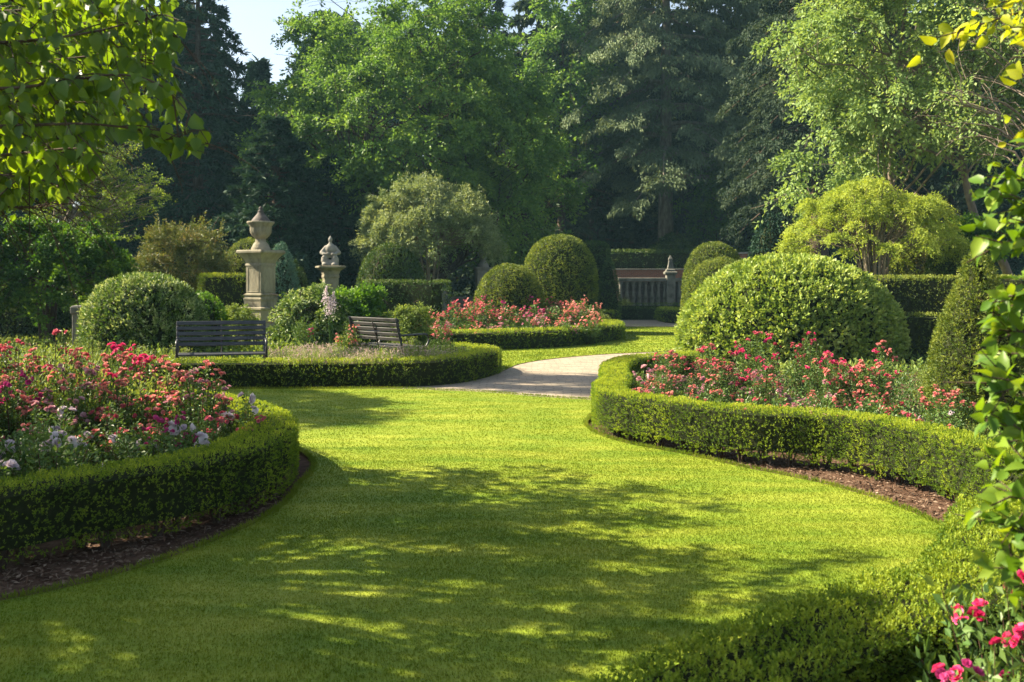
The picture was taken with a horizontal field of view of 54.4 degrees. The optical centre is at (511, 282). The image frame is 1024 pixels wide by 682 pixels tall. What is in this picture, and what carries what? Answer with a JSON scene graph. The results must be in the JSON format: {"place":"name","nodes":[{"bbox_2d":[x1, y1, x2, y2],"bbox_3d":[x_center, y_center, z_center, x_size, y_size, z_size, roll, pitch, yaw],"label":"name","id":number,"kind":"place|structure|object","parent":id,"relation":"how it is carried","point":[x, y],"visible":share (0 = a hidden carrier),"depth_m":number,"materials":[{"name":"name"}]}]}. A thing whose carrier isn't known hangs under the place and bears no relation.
{"place":"outdoors","nodes":[
{"label":"outdoors","id":0,"kind":"place"},
{"bbox_2d":[171,326,675,375],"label":"back lawn","id":1,"kind":"structure","parent":0,"point":[595,347],"depth_m":24.69,"materials":[{"name":"plant"}]},
{"bbox_2d":[236,249,284,340],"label":"stone pillar","id":2,"kind":"structure","parent":1,"relation":"on","point":[260,265],"depth_m":27.73,"materials":[{"name":"stone"}]},
{"bbox_2d":[247,206,274,249],"bbox_3d":[-7.067,-1.538,28.000,0.768,1.233,0.768,0,0,0],"label":"lidded urn","id":3,"kind":"object","parent":2,"relation":"on","point":[260,223],"visible":0.98,"depth_m":27.80,"materials":[{"name":"stone"}]},
{"bbox_2d":[348,316,429,351],"bbox_3d":[-2.380,1.171,19.167,0.799,1.033,1.620,0,0,-42],"label":"garden bench","id":4,"kind":"object","parent":1,"relation":"on","point":[373,330],"visible":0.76,"depth_m":18.91,"materials":[{"name":"black paint"}]},
{"bbox_2d":[743,0,1023,280],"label":"pale tree","id":5,"kind":"object","parent":1,"relation":"on","point":[860,105],"visible":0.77,"depth_m":30.28,"materials":[{"name":"green plant"}]},
{"bbox_2d":[898,0,1023,186],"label":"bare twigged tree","id":6,"kind":"object","parent":1,"relation":"on","point":[994,116],"visible":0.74,"depth_m":27.26,"materials":[{"name":"green plant"}]},
{"bbox_2d":[932,203,1018,269],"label":"bright shrub","id":7,"kind":"object","parent":1,"relation":"on","point":[969,218],"visible":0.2,"depth_m":29.50,"materials":[{"name":"green plant"}]},
{"bbox_2d":[1,0,935,221],"label":"sky","id":8,"kind":"structure","parent":0,"point":[253,19],"materials":[{"name":"white"}]},
{"bbox_2d":[0,385,945,681],"bbox_3d":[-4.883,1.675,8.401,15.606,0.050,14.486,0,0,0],"label":"lawn","id":9,"kind":"structure","parent":0,"point":[262,601],"depth_m":5.79,"materials":[{"name":"plant"}]},
{"bbox_2d":[355,352,665,399],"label":"path","id":10,"kind":"structure","parent":0,"point":[573,376],"depth_m":17.14,"materials":[{"name":"beige gravel"}]},
{"bbox_2d":[0,340,1022,599],"bbox_3d":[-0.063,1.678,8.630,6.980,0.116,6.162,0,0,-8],"label":"bark mulch","id":11,"kind":"object","parent":0,"point":[52,576],"visible":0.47,"depth_m":6.68,"materials":[{"name":"brown wood"}]},
{"bbox_2d":[0,227,39,323],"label":"leafy tree","id":12,"kind":"object","parent":11,"relation":"on","point":[8,246],"visible":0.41,"depth_m":25.00,"materials":[{"name":"green plant"}]},
{"bbox_2d":[0,346,52,438],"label":"rose bush","id":13,"kind":"object","parent":11,"relation":"on","point":[36,368],"visible":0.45,"depth_m":9.71,"materials":[{"name":"green plant"}]},
{"bbox_2d":[0,370,53,460],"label":"rose bush","id":14,"kind":"object","parent":11,"relation":"on","point":[23,414],"visible":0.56,"depth_m":8.73,"materials":[{"name":"green plant"}]},
{"bbox_2d":[0,280,72,339],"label":"round bush","id":15,"kind":"object","parent":11,"relation":"on","point":[10,325],"visible":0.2,"depth_m":28.74,"materials":[{"name":"green plant"}]},
{"bbox_2d":[0,408,107,481],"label":"rose bush","id":16,"kind":"object","parent":11,"relation":"on","point":[54,436],"visible":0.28,"depth_m":7.35,"materials":[{"name":"green plant"}]},
{"bbox_2d":[16,400,92,468],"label":"rose bush","id":17,"kind":"object","parent":11,"relation":"on","point":[73,423],"visible":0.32,"depth_m":8.04,"materials":[{"name":"green plant"}]},
{"bbox_2d":[0,427,115,483],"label":"flowers","id":18,"kind":"object","parent":11,"relation":"on","point":[13,465],"visible":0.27,"depth_m":7.01,"materials":[{"name":"green plant"}]},
{"bbox_2d":[10,362,112,453],"bbox_3d":[-4.075,1.219,9.208,0.899,1.005,0.975,0,0,26],"label":"herb clump","id":19,"kind":"object","parent":11,"relation":"on","point":[52,389],"visible":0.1,"depth_m":9.14,"materials":[{"name":"green plant"}]},
{"bbox_2d":[0,208,140,347],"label":"leafy tree","id":20,"kind":"object","parent":11,"relation":"on","point":[87,258],"visible":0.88,"depth_m":25.11,"materials":[{"name":"green plant"}]},
{"bbox_2d":[26,361,115,470],"bbox_3d":[-3.951,1.200,8.958,0.792,1.026,0.708,0,0,-17],"label":"rose bush","id":21,"kind":"object","parent":11,"relation":"on","point":[89,389],"visible":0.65,"depth_m":8.90,"materials":[{"name":"green plant"}]},
{"bbox_2d":[19,138,177,244],"bbox_3d":[-12.814,-1.830,29.916,5.577,7.172,3.145,0,0,0],"label":"feathery tree","id":22,"kind":"object","parent":11,"relation":"on","point":[123,195],"visible":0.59,"depth_m":29.84,"materials":[{"name":"green plant"}]},
{"bbox_2d":[75,401,161,469],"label":"rose bush","id":23,"kind":"object","parent":11,"relation":"on","point":[109,442],"visible":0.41,"depth_m":7.88,"materials":[{"name":"green plant"}]},
{"bbox_2d":[81,367,174,459],"bbox_3d":[-3.418,1.231,8.861,0.785,0.959,0.693,0,0,-11],"label":"rose bush","id":24,"kind":"object","parent":11,"relation":"on","point":[145,399],"visible":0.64,"depth_m":8.83,"materials":[{"name":"green plant"}]},
{"bbox_2d":[0,0,258,317],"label":"linden tree","id":25,"kind":"object","parent":11,"relation":"on","point":[52,113],"visible":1,"depth_m":4.48,"materials":[{"name":"green plant"}]},
{"bbox_2d":[91,343,171,429],"bbox_3d":[-3.653,1.150,9.844,0.771,1.132,0.795,0,0,27],"label":"rose bush","id":26,"kind":"object","parent":11,"relation":"on","point":[136,361],"visible":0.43,"depth_m":9.77,"materials":[{"name":"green plant"}]},
{"bbox_2d":[100,340,174,413],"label":"rose bush","id":27,"kind":"object","parent":11,"relation":"on","point":[105,360],"visible":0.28,"depth_m":10.63,"materials":[{"name":"green plant"}]},
{"bbox_2d":[74,271,212,358],"bbox_3d":[-8.110,0.741,21.996,2.891,2.058,2.865,0,0,0],"label":"bush","id":28,"kind":"object","parent":11,"relation":"on","point":[152,308],"visible":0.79,"depth_m":21.12,"materials":[{"name":"green plant"}]},
{"bbox_2d":[101,366,196,452],"bbox_3d":[-3.423,1.249,9.421,0.890,0.936,0.910,0,0,16],"label":"herb clump","id":29,"kind":"object","parent":11,"relation":"on","point":[140,388],"visible":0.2,"depth_m":9.36,"materials":[{"name":"green plant"}]},
{"bbox_2d":[0,384,300,570],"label":"box hedge","id":30,"kind":"object","parent":11,"relation":"on","point":[242,467],"visible":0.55,"depth_m":6.47,"materials":[{"name":"green plant"}]},
{"bbox_2d":[98,419,210,470],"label":"flowers","id":31,"kind":"object","parent":11,"relation":"on","point":[202,438],"visible":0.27,"depth_m":7.54,"materials":[{"name":"green plant"}]},
{"bbox_2d":[142,404,220,456],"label":"rose bush","id":32,"kind":"object","parent":11,"relation":"on","point":[173,427],"visible":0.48,"depth_m":7.93,"materials":[{"name":"green plant"}]},
{"bbox_2d":[130,210,236,298],"bbox_3d":[-10.559,-0.289,32.003,3.570,4.088,3.742,0,0,-44],"label":"bronze shrub","id":33,"kind":"object","parent":11,"relation":"on","point":[203,254],"visible":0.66,"depth_m":31.38,"materials":[{"name":"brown plant"}]},
{"bbox_2d":[148,358,231,440],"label":"rose bush","id":34,"kind":"object","parent":11,"relation":"on","point":[178,373],"visible":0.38,"depth_m":9.65,"materials":[{"name":"green plant"}]},
{"bbox_2d":[160,364,234,452],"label":"rose bush","id":35,"kind":"object","parent":11,"relation":"on","point":[224,402],"visible":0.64,"depth_m":8.91,"materials":[{"name":"green plant"}]},
{"bbox_2d":[194,290,231,351],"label":"round bush","id":36,"kind":"object","parent":11,"relation":"on","point":[213,312],"visible":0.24,"depth_m":23.34,"materials":[{"name":"green plant"}]},
{"bbox_2d":[196,272,245,309],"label":"clipped hedge","id":37,"kind":"object","parent":11,"relation":"on","point":[228,291],"visible":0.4,"depth_m":29.67,"materials":[{"name":"green plant"}]},
{"bbox_2d":[175,320,267,362],"bbox_3d":[-4.941,1.171,16.947,1.490,1.033,0.799,0,0,-17],"label":"garden bench","id":38,"kind":"object","parent":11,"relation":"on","point":[264,343],"visible":0.81,"depth_m":17.17,"materials":[{"name":"black paint"}]},
{"bbox_2d":[201,389,275,444],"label":"rose bush","id":39,"kind":"object","parent":11,"relation":"on","point":[221,425],"visible":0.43,"depth_m":8.43,"materials":[{"name":"green plant"}]},
{"bbox_2d":[217,295,271,346],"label":"garden shrub","id":40,"kind":"object","parent":11,"relation":"on","point":[237,313],"visible":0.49,"depth_m":24.78,"materials":[{"name":"green plant"}]},
{"bbox_2d":[0,341,502,388],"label":"box hedge","id":41,"kind":"object","parent":11,"relation":"on","point":[480,361],"visible":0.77,"depth_m":15.82,"materials":[{"name":"green plant"}]},
{"bbox_2d":[272,241,300,322],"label":"cone topiary","id":42,"kind":"object","parent":11,"relation":"on","point":[285,273],"visible":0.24,"depth_m":32.75,"materials":[{"name":"green plant"}]},
{"bbox_2d":[266,278,355,351],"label":"garden shrub","id":43,"kind":"object","parent":11,"relation":"on","point":[295,306],"visible":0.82,"depth_m":23.60,"materials":[{"name":"green plant"}]},
{"bbox_2d":[316,261,393,346],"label":"garden shrub","id":44,"kind":"object","parent":11,"relation":"on","point":[364,301],"visible":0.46,"depth_m":24.07,"materials":[{"name":"green plant"}]},
{"bbox_2d":[355,241,424,320],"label":"round topiary","id":45,"kind":"object","parent":11,"relation":"on","point":[394,263],"visible":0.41,"depth_m":35.33,"materials":[{"name":"green plant"}]},
{"bbox_2d":[358,279,452,332],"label":"clipped hedge","id":46,"kind":"object","parent":11,"relation":"on","point":[429,294],"visible":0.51,"depth_m":29.58,"materials":[{"name":"green plant"}]},
{"bbox_2d":[376,300,439,348],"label":"garden shrub","id":47,"kind":"object","parent":11,"relation":"on","point":[409,318],"visible":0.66,"depth_m":23.80,"materials":[{"name":"green plant"}]},
{"bbox_2d":[270,318,625,350],"bbox_3d":[-0.233,1.422,27.186,4.607,0.623,12.250,0,0,42],"label":"box hedge","id":48,"kind":"object","parent":11,"relation":"on","point":[613,330],"visible":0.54,"depth_m":25.06,"materials":[{"name":"green plant"}]},
{"bbox_2d":[473,263,545,327],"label":"round topiary","id":49,"kind":"object","parent":11,"relation":"on","point":[512,284],"visible":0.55,"depth_m":28.37,"materials":[{"name":"green plant"}]},
{"bbox_2d":[0,360,1022,533],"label":"bed foliage","id":50,"kind":"object","parent":11,"relation":"on","point":[892,395],"visible":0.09,"depth_m":13.49,"materials":[{"name":"green plant"}]},
{"bbox_2d":[523,233,598,318],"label":"round topiary","id":51,"kind":"object","parent":11,"relation":"on","point":[563,268],"visible":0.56,"depth_m":32.11,"materials":[{"name":"green plant"}]},
{"bbox_2d":[679,256,740,310],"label":"round topiary","id":52,"kind":"object","parent":11,"relation":"on","point":[707,268],"visible":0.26,"depth_m":28.68,"materials":[{"name":"green plant"}]},
{"bbox_2d":[680,241,740,307],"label":"round topiary","id":53,"kind":"object","parent":11,"relation":"on","point":[701,253],"visible":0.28,"depth_m":32.64,"materials":[{"name":"green plant"}]},
{"bbox_2d":[684,371,741,407],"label":"rose bush","id":54,"kind":"object","parent":11,"relation":"on","point":[699,391],"visible":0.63,"depth_m":11.58,"materials":[{"name":"green plant"}]},
{"bbox_2d":[688,350,743,406],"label":"rose bush","id":55,"kind":"object","parent":11,"relation":"on","point":[730,376],"visible":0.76,"depth_m":12.77,"materials":[{"name":"green plant"}]},
{"bbox_2d":[728,331,780,391],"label":"rose bush","id":56,"kind":"object","parent":11,"relation":"on","point":[758,351],"visible":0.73,"depth_m":14.16,"materials":[{"name":"green plant"}]},
{"bbox_2d":[737,367,791,408],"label":"rose bush","id":57,"kind":"object","parent":11,"relation":"on","point":[778,389],"visible":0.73,"depth_m":11.40,"materials":[{"name":"green plant"}]},
{"bbox_2d":[746,211,796,257],"bbox_3d":[9.423,-0.352,36.007,2.218,4.538,2.129,0,0,0],"label":"weeping conifer","id":58,"kind":"object","parent":11,"relation":"on","point":[771,231],"visible":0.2,"depth_m":35.71,"materials":[{"name":"green plant"}]},
{"bbox_2d":[672,252,912,366],"bbox_3d":[5.952,0.573,21.395,4.979,2.518,4.287,0,0,0],"label":"leafy mound","id":59,"kind":"object","parent":11,"relation":"on","point":[847,311],"visible":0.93,"depth_m":20.03,"materials":[{"name":"green plant"}]},
{"bbox_2d":[580,494,1023,681],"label":"box hedge","id":60,"kind":"object","parent":11,"relation":"on","point":[866,635],"visible":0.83,"depth_m":3.41,"materials":[{"name":"green plant"}]},
{"bbox_2d":[589,350,1023,515],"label":"box hedge","id":61,"kind":"object","parent":11,"relation":"on","point":[939,458],"visible":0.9,"depth_m":9.04,"materials":[{"name":"green plant"}]},
{"bbox_2d":[781,331,838,400],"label":"rose bush","id":62,"kind":"object","parent":11,"relation":"on","point":[808,355],"visible":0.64,"depth_m":13.67,"materials":[{"name":"green plant"}]},
{"bbox_2d":[801,351,854,407],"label":"rose bush","id":63,"kind":"object","parent":11,"relation":"on","point":[826,371],"visible":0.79,"depth_m":12.19,"materials":[{"name":"green plant"}]},
{"bbox_2d":[835,359,892,409],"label":"rose bush","id":64,"kind":"object","parent":11,"relation":"on","point":[861,387],"visible":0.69,"depth_m":12.04,"materials":[{"name":"green plant"}]},
{"bbox_2d":[771,174,976,280],"bbox_3d":[9.922,-0.595,27.016,4.908,4.596,4.488,0,0,-30],"label":"golden maple","id":65,"kind":"object","parent":11,"relation":"on","point":[855,205],"visible":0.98,"depth_m":26.46,"materials":[{"name":"green plant"}]},
{"bbox_2d":[848,340,902,402],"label":"rose bush","id":66,"kind":"object","parent":11,"relation":"on","point":[876,351],"visible":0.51,"depth_m":13.20,"materials":[{"name":"green plant"}]},
{"bbox_2d":[877,233,941,280],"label":"twiggy shrub","id":67,"kind":"object","parent":11,"relation":"on","point":[918,259],"visible":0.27,"depth_m":28.97,"materials":[{"name":"green plant"}]},
{"bbox_2d":[890,311,948,362],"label":"clipped hedge","id":68,"kind":"object","parent":11,"relation":"on","point":[921,327],"visible":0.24,"depth_m":20.70,"materials":[{"name":"green plant"}]},
{"bbox_2d":[911,399,982,437],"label":"rose bush","id":69,"kind":"object","parent":11,"relation":"on","point":[948,422],"visible":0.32,"depth_m":9.50,"materials":[{"name":"green plant"}]},
{"bbox_2d":[873,273,1023,346],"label":"clipped hedge","id":70,"kind":"object","parent":11,"relation":"on","point":[916,296],"visible":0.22,"depth_m":23.50,"materials":[{"name":"green plant"}]},
{"bbox_2d":[920,384,979,430],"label":"rose bush","id":71,"kind":"object","parent":11,"relation":"on","point":[953,394],"visible":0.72,"depth_m":10.21,"materials":[{"name":"green plant"}]},
{"bbox_2d":[923,238,985,280],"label":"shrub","id":72,"kind":"object","parent":11,"relation":"on","point":[937,269],"visible":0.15,"depth_m":27.62,"materials":[{"name":"green plant"}]},
{"bbox_2d":[906,570,1023,681],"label":"rose bush","id":73,"kind":"object","parent":11,"relation":"on","point":[959,617],"visible":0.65,"depth_m":3.15,"materials":[{"name":"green plant"}]},
{"bbox_2d":[907,0,1023,147],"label":"yellow leaved tree","id":74,"kind":"object","parent":11,"relation":"on","point":[1014,71],"visible":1,"depth_m":3.20,"materials":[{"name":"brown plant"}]},
{"bbox_2d":[908,616,1023,681],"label":"rose bush","id":75,"kind":"object","parent":11,"relation":"on","point":[956,673],"visible":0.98,"depth_m":2.80,"materials":[{"name":"pink plant"}]},
{"bbox_2d":[922,252,1023,441],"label":"cone topiary","id":76,"kind":"object","parent":11,"relation":"on","point":[962,338],"visible":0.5,"depth_m":10.81,"materials":[{"name":"green plant"}]},
{"bbox_2d":[942,138,1023,607],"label":"leafy shrub","id":77,"kind":"object","parent":11,"relation":"on","point":[1000,381],"visible":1,"depth_m":2.47,"materials":[{"name":"green plant"}]},
{"bbox_2d":[621,319,655,319],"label":"ground","id":78,"kind":"structure","parent":0,"point":[638,319],"depth_m":46.19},
{"bbox_2d":[93,0,270,281],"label":"spruce tree","id":79,"kind":"object","parent":78,"relation":"on","point":[212,171],"visible":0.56,"depth_m":46.08,"materials":[{"name":"green plant"}]},
{"bbox_2d":[207,54,300,212],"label":"conifer","id":80,"kind":"object","parent":78,"relation":"on","point":[259,70],"visible":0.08,"depth_m":59.50,"materials":[{"name":"green plant"}]},
{"bbox_2d":[202,113,355,309],"bbox_3d":[-9.310,-2.457,39.654,7.664,8.634,7.415,0,0,13],"label":"yew tree","id":81,"kind":"object","parent":78,"relation":"on","point":[287,207],"visible":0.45,"depth_m":38.72,"materials":[{"name":"plant"}]},
{"bbox_2d":[301,151,373,285],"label":"yew tree","id":82,"kind":"object","parent":78,"relation":"on","point":[345,221],"visible":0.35,"depth_m":40.29,"materials":[{"name":"green plant"}]},
{"bbox_2d":[214,0,576,284],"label":"maple tree","id":83,"kind":"object","parent":78,"relation":"on","point":[467,150],"visible":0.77,"depth_m":42.52,"materials":[{"name":"green plant"}]},
{"bbox_2d":[348,165,511,284],"bbox_3d":[-3.068,-1.369,38.053,5.852,6.144,5.521,0,0,-40],"label":"silvery tree","id":84,"kind":"object","parent":78,"relation":"on","point":[430,208],"visible":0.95,"depth_m":37.16,"materials":[{"name":"green plant"}]},
{"bbox_2d":[418,0,527,294],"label":"conifer","id":85,"kind":"object","parent":78,"relation":"on","point":[498,5],"visible":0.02,"depth_m":69.27,"materials":[{"name":"green plant"}]},
{"bbox_2d":[0,320,1020,385],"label":"ground cover","id":86,"kind":"object","parent":78,"relation":"on","point":[67,340],"visible":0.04,"depth_m":21.04,"materials":[{"name":"green plant"}]},
{"bbox_2d":[464,0,597,293],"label":"conifer","id":87,"kind":"object","parent":78,"relation":"on","point":[524,21],"visible":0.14,"depth_m":64.94,"materials":[{"name":"green plant"}]},
{"bbox_2d":[457,124,616,278],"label":"tree","id":88,"kind":"object","parent":78,"relation":"on","point":[562,194],"visible":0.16,"depth_m":51.26,"materials":[{"name":"green plant"}]},
{"bbox_2d":[510,0,620,233],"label":"tree","id":89,"kind":"object","parent":78,"relation":"on","point":[564,25],"visible":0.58,"depth_m":62.43,"materials":[{"name":"green plant"}]},
{"bbox_2d":[108,0,1023,293],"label":"woodland","id":90,"kind":"object","parent":78,"relation":"on","point":[454,286],"depth_m":78.67,"materials":[{"name":"green plant"}]},
{"bbox_2d":[598,256,622,318],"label":"cone topiary","id":91,"kind":"object","parent":78,"relation":"on","point":[609,295],"visible":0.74,"depth_m":44.75,"materials":[{"name":"green plant"}]},
{"bbox_2d":[555,0,676,252],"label":"conifer","id":92,"kind":"object","parent":78,"relation":"on","point":[594,209],"visible":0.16,"depth_m":70.08,"materials":[{"name":"green plant"}]},
{"bbox_2d":[617,271,682,305],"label":"balustrade","id":93,"kind":"object","parent":78,"relation":"on","point":[668,290],"visible":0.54,"depth_m":55.92,"materials":[{"name":"stone"}]},
{"bbox_2d":[548,0,798,239],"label":"cedar tree","id":94,"kind":"object","parent":78,"relation":"on","point":[640,26],"visible":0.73,"depth_m":62.12,"materials":[{"name":"green plant"}]},
{"bbox_2d":[646,231,704,268],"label":"shrub","id":95,"kind":"object","parent":78,"relation":"on","point":[674,241],"visible":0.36,"depth_m":61.46,"materials":[{"name":"green plant"}]},
{"bbox_2d":[606,248,756,268],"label":"tall hedge","id":96,"kind":"object","parent":78,"relation":"on","point":[636,260],"visible":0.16,"depth_m":59.43,"materials":[{"name":"green plant"}]},
{"bbox_2d":[608,0,771,252],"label":"conifer","id":97,"kind":"object","parent":78,"relation":"on","point":[652,232],"visible":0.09,"depth_m":70.35,"materials":[{"name":"green plant"}]},
{"bbox_2d":[670,141,765,251],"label":"understorey tree","id":98,"kind":"object","parent":78,"relation":"on","point":[718,223],"visible":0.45,"depth_m":62.99,"materials":[{"name":"green plant"}]},
{"bbox_2d":[654,0,853,264],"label":"cedar tree","id":99,"kind":"object","parent":78,"relation":"on","point":[695,9],"visible":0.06,"depth_m":67.61,"materials":[{"name":"green plant"}]},
{"bbox_2d":[712,0,941,256],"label":"cedar tree","id":100,"kind":"object","parent":78,"relation":"on","point":[769,142],"visible":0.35,"depth_m":51.53,"materials":[{"name":"green plant"}]},
{"bbox_2d":[742,0,952,280],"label":"conifer","id":101,"kind":"object","parent":78,"relation":"on","point":[778,124],"visible":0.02,"depth_m":60.18,"materials":[{"name":"green plant"}]},
{"bbox_2d":[859,0,1023,279],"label":"conifer","id":102,"kind":"object","parent":78,"relation":"on","point":[948,197],"visible":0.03,"depth_m":58.06,"materials":[{"name":"green plant"}]},
{"bbox_2d":[931,0,1023,280],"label":"conifer","id":103,"kind":"object","parent":78,"relation":"on","point":[944,170],"visible":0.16,"depth_m":55.58,"materials":[{"name":"green plant"}]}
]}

